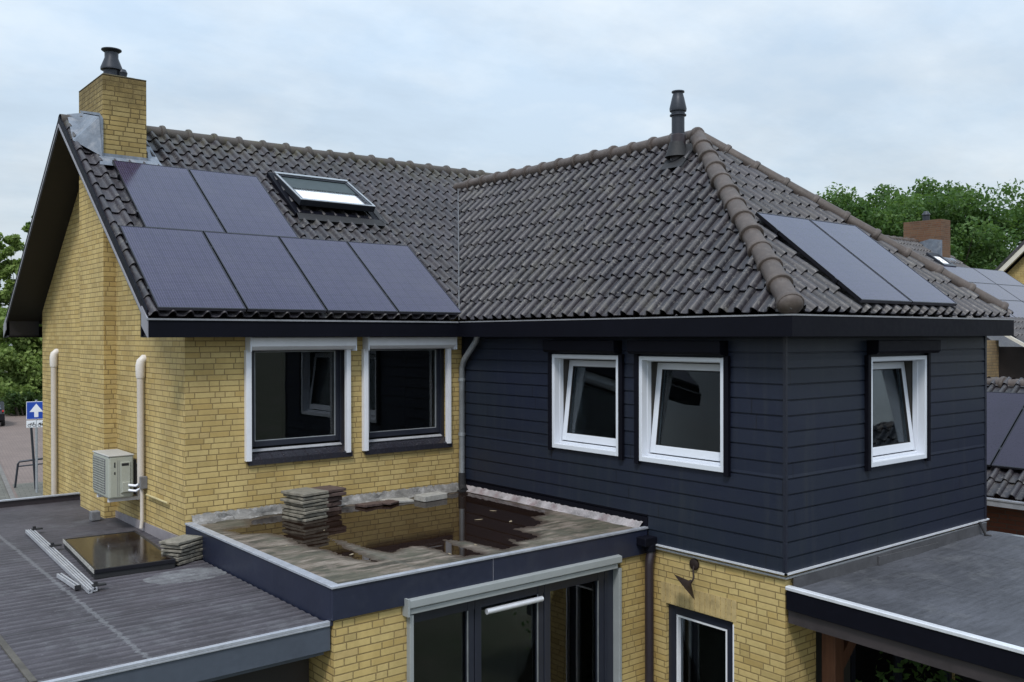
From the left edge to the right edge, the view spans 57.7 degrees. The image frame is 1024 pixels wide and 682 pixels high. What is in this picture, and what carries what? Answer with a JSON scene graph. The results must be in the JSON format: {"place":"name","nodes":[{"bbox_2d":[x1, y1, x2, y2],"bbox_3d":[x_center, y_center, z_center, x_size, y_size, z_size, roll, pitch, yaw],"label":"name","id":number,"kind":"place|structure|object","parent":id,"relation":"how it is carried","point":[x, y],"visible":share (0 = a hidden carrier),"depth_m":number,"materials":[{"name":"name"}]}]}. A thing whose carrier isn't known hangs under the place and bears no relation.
{"place":"outdoors","nodes":[
{"label":"outdoors","id":0,"kind":"place"},
{"bbox_2d":[0,413,42,497],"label":"street","id":1,"kind":"structure","parent":0,"point":[15,442],"depth_m":42.19,"materials":[{"name":"grey asphalt"}]},
{"bbox_2d":[0,399,4,425],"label":"parked car","id":2,"kind":"object","parent":1,"relation":"on","point":[2,417],"visible":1,"depth_m":52.97,"materials":[{"name":"paint"}]},
{"bbox_2d":[0,475,42,499],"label":"pavement","id":3,"kind":"structure","parent":0,"point":[22,490],"depth_m":30.88,"materials":[{"name":"grey concrete"}]},
{"bbox_2d":[14,458,42,487],"bbox_3d":[-16.195,4.467,31.797,1.508,1.019,0.070,0,0,-27],"label":"barrier","id":4,"kind":"object","parent":3,"relation":"on","point":[16,474],"visible":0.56,"depth_m":31.52,"materials":[{"name":"metal"}]},
{"bbox_2d":[30,428,34,488],"bbox_3d":[-16.019,3.826,31.089,0.219,2.305,0.079,0,0,-39],"label":"post","id":5,"kind":"object","parent":3,"relation":"on","point":[32,446],"visible":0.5,"depth_m":31.06,"materials":[{"name":"metal"}]},
{"bbox_2d":[26,400,42,492],"bbox_3d":[-15.582,3.454,30.442,0.580,3.050,0.088,0,0,-27],"label":"traffic sign","id":6,"kind":"object","parent":3,"relation":"on","point":[34,409],"visible":0.84,"depth_m":30.41,"materials":[{"name":"metal"}]},
{"bbox_2d":[0,0,1023,345],"label":"sky","id":7,"kind":"structure","parent":0,"point":[863,95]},
{"bbox_2d":[885,211,1023,378],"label":"neighbour house","id":8,"kind":"structure","parent":0,"point":[927,238],"depth_m":26.77,"materials":[{"name":"brown brick"}]},
{"bbox_2d":[943,265,995,283],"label":"solar panel","id":9,"kind":"object","parent":8,"relation":"on","point":[970,274],"visible":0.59,"depth_m":26.78,"materials":[{"name":"black glass"}]},
{"bbox_2d":[970,282,1020,300],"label":"solar panel","id":10,"kind":"object","parent":8,"relation":"on","point":[997,291],"visible":0.59,"depth_m":26.36,"materials":[{"name":"glass"}]},
{"bbox_2d":[974,268,1023,285],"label":"solar panel","id":11,"kind":"object","parent":8,"relation":"attached to","point":[999,277],"visible":0.98,"depth_m":28.01,"materials":[{"name":"glass"}]},
{"bbox_2d":[997,284,1023,300],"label":"solar panel","id":12,"kind":"object","parent":8,"relation":"attached to","point":[1016,291],"visible":0.95,"depth_m":27.27,"materials":[{"name":"black glass"}]},
{"bbox_2d":[1001,300,1023,317],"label":"solar panel","id":13,"kind":"object","parent":8,"relation":"on","point":[1016,308],"visible":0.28,"depth_m":25.71,"materials":[{"name":"black glass"}]},
{"bbox_2d":[995,241,1023,283],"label":"gable house","id":14,"kind":"structure","parent":0,"point":[1012,264],"depth_m":34.10,"materials":[{"name":"yellow brick"}]},
{"label":"ground","id":15,"kind":"structure","parent":0,"visible":0},
{"bbox_2d":[0,232,9,340],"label":"street tree","id":16,"kind":"object","parent":15,"relation":"on","point":[2,255],"visible":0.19,"depth_m":65.30,"materials":[{"name":"green plant"}]},
{"bbox_2d":[0,464,14,498],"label":"kerb","id":17,"kind":"structure","parent":15,"relation":"on","point":[7,486],"depth_m":31.88,"materials":[{"name":"concrete"}]},
{"bbox_2d":[0,224,29,340],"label":"street tree","id":18,"kind":"object","parent":15,"relation":"on","point":[8,267],"visible":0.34,"depth_m":64.67,"materials":[{"name":"green plant"}]},
{"bbox_2d":[0,307,42,414],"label":"hedge","id":19,"kind":"object","parent":15,"relation":"on","point":[21,361],"visible":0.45,"depth_m":61.17,"materials":[{"name":"green plant"}]},
{"bbox_2d":[1,389,42,415],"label":"hedge","id":20,"kind":"object","parent":15,"relation":"on","point":[24,398],"visible":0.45,"depth_m":60.03,"materials":[{"name":"green plant"}]},
{"bbox_2d":[0,492,329,681],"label":"flat roof","id":21,"kind":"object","parent":15,"relation":"on","point":[198,620],"visible":0.84,"depth_m":7.37,"materials":[{"name":"grey metal"}]},
{"bbox_2d":[25,529,91,593],"bbox_3d":[-4.617,2.181,9.373,0.038,0.035,3.143,0,0,-36],"label":"mounting rail","id":22,"kind":"object","parent":21,"relation":"on","point":[75,577],"visible":1,"depth_m":9.08,"materials":[{"name":"metal"}]},
{"bbox_2d":[30,526,106,591],"bbox_3d":[-4.558,2.160,9.443,0.120,0.075,3.103,0,0,-36],"label":"mounting rail","id":23,"kind":"object","parent":21,"relation":"on","point":[94,585],"visible":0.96,"depth_m":9.16,"materials":[{"name":"metal"}]},
{"bbox_2d":[57,573,80,589],"bbox_3d":[-4.027,2.179,8.433,0.050,0.038,0.582,0,0,-41],"label":"mounting rail","id":24,"kind":"object","parent":21,"relation":"on","point":[71,583],"visible":1,"depth_m":8.39,"materials":[{"name":"metal"}]},
{"bbox_2d":[89,510,99,520],"bbox_3d":[-5.122,2.142,11.408,0.100,0.110,0.120,0,0,-39],"label":"rubber foot block","id":25,"kind":"object","parent":21,"relation":"on","point":[94,515],"depth_m":11.37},
{"bbox_2d":[63,531,175,578],"bbox_3d":[-4.019,2.152,9.443,0.739,0.091,1.610,0,0,-35],"label":"roof hatch","id":26,"kind":"object","parent":21,"relation":"on","point":[112,554],"visible":1,"depth_m":9.20,"materials":[{"name":"black glass"}]},
{"bbox_2d":[175,555,202,565],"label":"paving tile","id":27,"kind":"object","parent":21,"relation":"on","point":[185,561],"visible":0.48,"depth_m":9.20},
{"bbox_2d":[172,551,201,561],"bbox_3d":[-3.304,2.137,9.269,0.256,0.033,0.359,0,0,23],"label":"paving tile","id":28,"kind":"object","parent":27,"relation":"on","point":[183,557],"visible":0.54,"depth_m":9.19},
{"bbox_2d":[161,548,202,556],"bbox_3d":[-3.296,2.100,9.283,0.245,0.028,0.325,0,0,28],"label":"paving tile","id":29,"kind":"object","parent":28,"relation":"on","point":[183,553],"visible":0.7,"depth_m":9.18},
{"bbox_2d":[161,544,202,552],"bbox_3d":[-3.290,2.063,9.274,0.248,0.025,0.347,0,0,20],"label":"paving tile","id":30,"kind":"object","parent":29,"relation":"on","point":[180,550],"visible":0.71,"depth_m":9.14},
{"bbox_2d":[160,539,202,548],"bbox_3d":[-3.293,2.021,9.271,0.268,0.031,0.337,1,0,19],"label":"paving tile","id":31,"kind":"object","parent":30,"relation":"on","point":[189,544],"visible":0.65,"depth_m":9.15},
{"bbox_2d":[159,534,202,545],"bbox_3d":[-3.301,1.983,9.264,0.251,0.029,0.359,-1,0,23],"label":"paving tile","id":32,"kind":"object","parent":31,"relation":"on","point":[179,540],"visible":1,"depth_m":9.22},
{"bbox_2d":[212,658,308,681],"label":"garage door","id":33,"kind":"structure","parent":21,"relation":"in","point":[297,671],"depth_m":7.32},
{"bbox_2d":[3,47,1014,681],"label":"detached house","id":34,"kind":"structure","parent":15,"relation":"on","point":[641,373],"depth_m":10.11,"materials":[{"name":"grey tile"}]},
{"bbox_2d":[92,449,147,501],"bbox_3d":[-4.612,1.588,10.908,0.386,0.552,0.845,0,0,-39],"label":"air conditioner","id":35,"kind":"object","parent":34,"relation":"attached to","point":[114,475],"visible":0.98,"depth_m":10.73,"materials":[{"name":"beige metal"}]},
{"bbox_2d":[112,160,225,232],"bbox_3d":[-4.180,-1.731,11.271,0.956,0.076,1.577,0,37,-39],"label":"solar panel","id":36,"kind":"object","parent":34,"relation":"on","point":[167,197],"visible":1,"depth_m":11.22,"materials":[{"name":"black glass"}]},
{"bbox_2d":[119,225,245,310],"bbox_3d":[-3.602,-0.783,10.112,0.956,0.076,1.577,0,37,-39],"label":"solar panel","id":37,"kind":"object","parent":34,"relation":"attached to","point":[179,269],"visible":1,"depth_m":10.04,"materials":[{"name":"glass"}]},
{"bbox_2d":[189,169,298,237],"bbox_3d":[-3.444,-1.735,11.867,0.956,0.076,1.577,0,37,-39],"label":"solar panel","id":38,"kind":"object","parent":34,"relation":"attached to","point":[241,204],"visible":0.98,"depth_m":11.81,"materials":[{"name":"black glass"}]},
{"bbox_2d":[203,231,326,312],"bbox_3d":[-2.866,-0.787,10.708,0.956,0.076,1.577,0,37,-39],"label":"solar panel","id":39,"kind":"object","parent":34,"relation":"attached to","point":[264,273],"visible":0.96,"depth_m":10.64,"materials":[{"name":"black glass"}]},
{"bbox_2d":[247,350,352,465],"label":"window","id":40,"kind":"structure","parent":34,"relation":"in","point":[267,441],"depth_m":11.02,"materials":[{"name":"metal"}]},
{"bbox_2d":[282,515,327,521],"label":"paving tile","id":41,"kind":"object","parent":34,"relation":"on","point":[307,519],"visible":0.61,"depth_m":10.01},
{"bbox_2d":[282,511,325,517],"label":"paving tile","id":42,"kind":"object","parent":41,"relation":"on","point":[302,515],"visible":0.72,"depth_m":10.01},
{"bbox_2d":[282,508,328,514],"bbox_3d":[-2.249,1.838,10.135,0.408,0.030,0.337,-1,0,40],"label":"paving tile","id":43,"kind":"object","parent":42,"relation":"on","point":[306,512],"visible":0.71,"depth_m":10.01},
{"bbox_2d":[282,504,326,510],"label":"paving tile","id":44,"kind":"object","parent":43,"relation":"on","point":[288,506],"visible":0.69,"depth_m":10.02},
{"bbox_2d":[284,501,328,507],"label":"paving tile","id":45,"kind":"object","parent":44,"relation":"on","point":[312,504],"visible":0.58,"depth_m":10.02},
{"bbox_2d":[280,497,327,504],"bbox_3d":[-2.263,1.724,10.112,0.393,0.031,0.348,0,0,40],"label":"paving tile","id":46,"kind":"object","parent":45,"relation":"on","point":[293,500],"visible":0.66,"depth_m":10.00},
{"bbox_2d":[283,494,328,500],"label":"paving tile","id":47,"kind":"object","parent":46,"relation":"on","point":[310,497],"visible":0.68,"depth_m":10.01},
{"bbox_2d":[281,487,328,496],"bbox_3d":[-2.258,1.646,10.129,0.413,0.032,0.348,0,0,40],"label":"paving tile","id":48,"kind":"object","parent":47,"relation":"on","point":[305,492],"visible":1,"depth_m":10.07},
{"bbox_2d":[325,506,341,512],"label":"paving tile","id":49,"kind":"object","parent":34,"relation":"on","point":[335,508],"visible":0.45,"depth_m":10.50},
{"bbox_2d":[326,501,341,507],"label":"paving tile","id":50,"kind":"object","parent":49,"relation":"on","point":[333,503],"visible":0.4,"depth_m":10.50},
{"bbox_2d":[327,496,341,501],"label":"paving tile","id":51,"kind":"object","parent":50,"relation":"on","point":[334,498],"visible":0.38,"depth_m":10.49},
{"bbox_2d":[328,491,346,496],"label":"paving tile","id":52,"kind":"object","parent":51,"relation":"on","point":[339,493],"visible":0.31,"depth_m":10.49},
{"bbox_2d":[311,485,345,492],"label":"paving tile","id":53,"kind":"object","parent":52,"relation":"on","point":[331,488],"visible":0.66,"depth_m":10.54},
{"bbox_2d":[279,236,397,313],"bbox_3d":[-2.131,-0.792,11.303,0.956,0.076,1.577,0,37,-39],"label":"solar panel","id":54,"kind":"object","parent":34,"relation":"on","point":[338,276],"visible":0.98,"depth_m":11.23,"materials":[{"name":"black glass"}]},
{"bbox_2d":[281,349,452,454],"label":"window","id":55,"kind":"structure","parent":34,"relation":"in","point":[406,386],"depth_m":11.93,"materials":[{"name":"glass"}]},
{"bbox_2d":[355,501,383,507],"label":"paving tile","id":56,"kind":"object","parent":34,"relation":"on","point":[370,504],"visible":0.99,"depth_m":10.77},
{"bbox_2d":[228,492,544,561],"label":"puddle","id":57,"kind":"object","parent":34,"relation":"on","point":[397,526],"visible":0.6,"depth_m":9.67,"materials":[{"name":"brown liquid"}]},
{"bbox_2d":[380,497,413,502],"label":"paving tile","id":58,"kind":"object","parent":34,"relation":"on","point":[403,500],"visible":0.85,"depth_m":11.10,"materials":[{"name":"concrete"}]},
{"bbox_2d":[378,499,398,504],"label":"paving tile","id":59,"kind":"object","parent":58,"relation":"on","point":[388,502],"visible":1,"depth_m":10.88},
{"bbox_2d":[347,241,461,314],"bbox_3d":[-1.395,-0.796,11.898,0.956,0.076,1.577,0,37,-39],"label":"solar panel","id":60,"kind":"object","parent":34,"relation":"attached to","point":[405,280],"visible":0.97,"depth_m":11.83,"materials":[{"name":"black glass"}]},
{"bbox_2d":[414,491,446,501],"bbox_3d":[-0.980,1.885,11.247,0.361,0.070,0.205,0,0,-45],"label":"concrete block","id":61,"kind":"object","parent":34,"relation":"on","point":[429,496],"depth_m":11.17,"materials":[{"name":"grey concrete"}]},
{"bbox_2d":[413,569,612,681],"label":"sliding door","id":62,"kind":"structure","parent":34,"relation":"in","point":[561,631],"depth_m":9.09,"materials":[{"name":"black glass"}]},
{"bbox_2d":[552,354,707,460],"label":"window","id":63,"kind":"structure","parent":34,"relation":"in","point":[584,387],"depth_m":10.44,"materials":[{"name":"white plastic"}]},
{"bbox_2d":[639,356,722,472],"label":"window","id":64,"kind":"structure","parent":34,"relation":"in","point":[650,398],"depth_m":9.46,"materials":[{"name":"white plastic"}]},
{"bbox_2d":[674,558,698,599],"bbox_3d":[1.664,2.298,8.944,0.219,0.362,0.330,0,0,27],"label":"wall lamp","id":65,"kind":"object","parent":34,"relation":"attached to","point":[694,565],"visible":1,"depth_m":8.90,"materials":[{"name":"metal"}]},
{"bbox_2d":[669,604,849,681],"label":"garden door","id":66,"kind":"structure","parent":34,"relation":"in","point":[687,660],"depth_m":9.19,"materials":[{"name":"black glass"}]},
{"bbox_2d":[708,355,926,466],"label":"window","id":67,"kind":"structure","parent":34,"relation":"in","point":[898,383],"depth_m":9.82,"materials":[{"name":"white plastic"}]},
{"bbox_2d":[693,621,951,681],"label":"patio door","id":68,"kind":"structure","parent":34,"relation":"in","point":[864,660],"depth_m":9.86,"materials":[{"name":"glass"}]},
{"bbox_2d":[755,212,911,303],"bbox_3d":[3.220,-0.827,9.376,0.948,0.077,1.502,0,39,-39],"label":"solar panel","id":69,"kind":"object","parent":34,"relation":"attached to","point":[850,273],"visible":1,"depth_m":9.28,"materials":[{"name":"black glass"}]},
{"bbox_2d":[809,219,956,305],"bbox_3d":[3.950,-0.831,9.967,0.948,0.077,1.502,0,39,-39],"label":"solar panel","id":70,"kind":"object","parent":34,"relation":"attached to","point":[908,282],"visible":0.87,"depth_m":9.91,"materials":[{"name":"black glass"}]},
{"bbox_2d":[979,522,991,535],"bbox_3d":[5.329,2.122,10.468,0.133,0.168,0.038,0,0,31],"label":"cable","id":71,"kind":"object","parent":34,"relation":"hanging from","point":[982,528],"visible":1,"depth_m":10.46,"materials":[{"name":"black rubber"}]},
{"bbox_2d":[817,182,910,236],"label":"broadleaf tree","id":72,"kind":"object","parent":15,"relation":"on","point":[859,207],"visible":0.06,"depth_m":47.59,"materials":[{"name":"green plant"}]},
{"bbox_2d":[831,183,964,260],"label":"broadleaf tree","id":73,"kind":"object","parent":15,"relation":"on","point":[907,207],"visible":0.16,"depth_m":46.52,"materials":[{"name":"green plant"}]},
{"bbox_2d":[785,523,1023,681],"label":"canopy","id":74,"kind":"object","parent":15,"relation":"on","point":[952,602],"visible":1,"depth_m":8.05,"materials":[{"name":"grey stone"}]},
{"bbox_2d":[855,651,962,681],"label":"garden shrub","id":75,"kind":"object","parent":15,"relation":"on","point":[942,677],"visible":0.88,"depth_m":8.55,"materials":[{"name":"green plant"}]},
{"bbox_2d":[891,176,1020,269],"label":"broadleaf tree","id":76,"kind":"object","parent":15,"relation":"on","point":[991,239],"visible":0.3,"depth_m":48.03,"materials":[{"name":"green plant"}]},
{"bbox_2d":[900,196,1013,262],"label":"broadleaf tree","id":77,"kind":"object","parent":15,"relation":"on","point":[982,250],"depth_m":53.24,"materials":[{"name":"green plant"}]},
{"bbox_2d":[930,178,1023,266],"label":"broadleaf tree","id":78,"kind":"object","parent":15,"relation":"on","point":[1015,213],"visible":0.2,"depth_m":49.50,"materials":[{"name":"green plant"}]},
{"bbox_2d":[955,376,1023,535],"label":"outbuilding","id":79,"kind":"structure","parent":15,"relation":"on","point":[1005,500],"depth_m":12.28,"materials":[{"name":"grey tile"}]},
{"bbox_2d":[987,391,1023,466],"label":"solar panel","id":80,"kind":"object","parent":79,"relation":"on","point":[1004,410],"visible":0.38,"depth_m":13.22,"materials":[{"name":"glass"}]},
{"bbox_2d":[992,407,1023,469],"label":"solar panel","id":81,"kind":"object","parent":79,"relation":"on","point":[1010,455],"visible":1,"depth_m":12.61,"materials":[{"name":"glass"}]}
]}

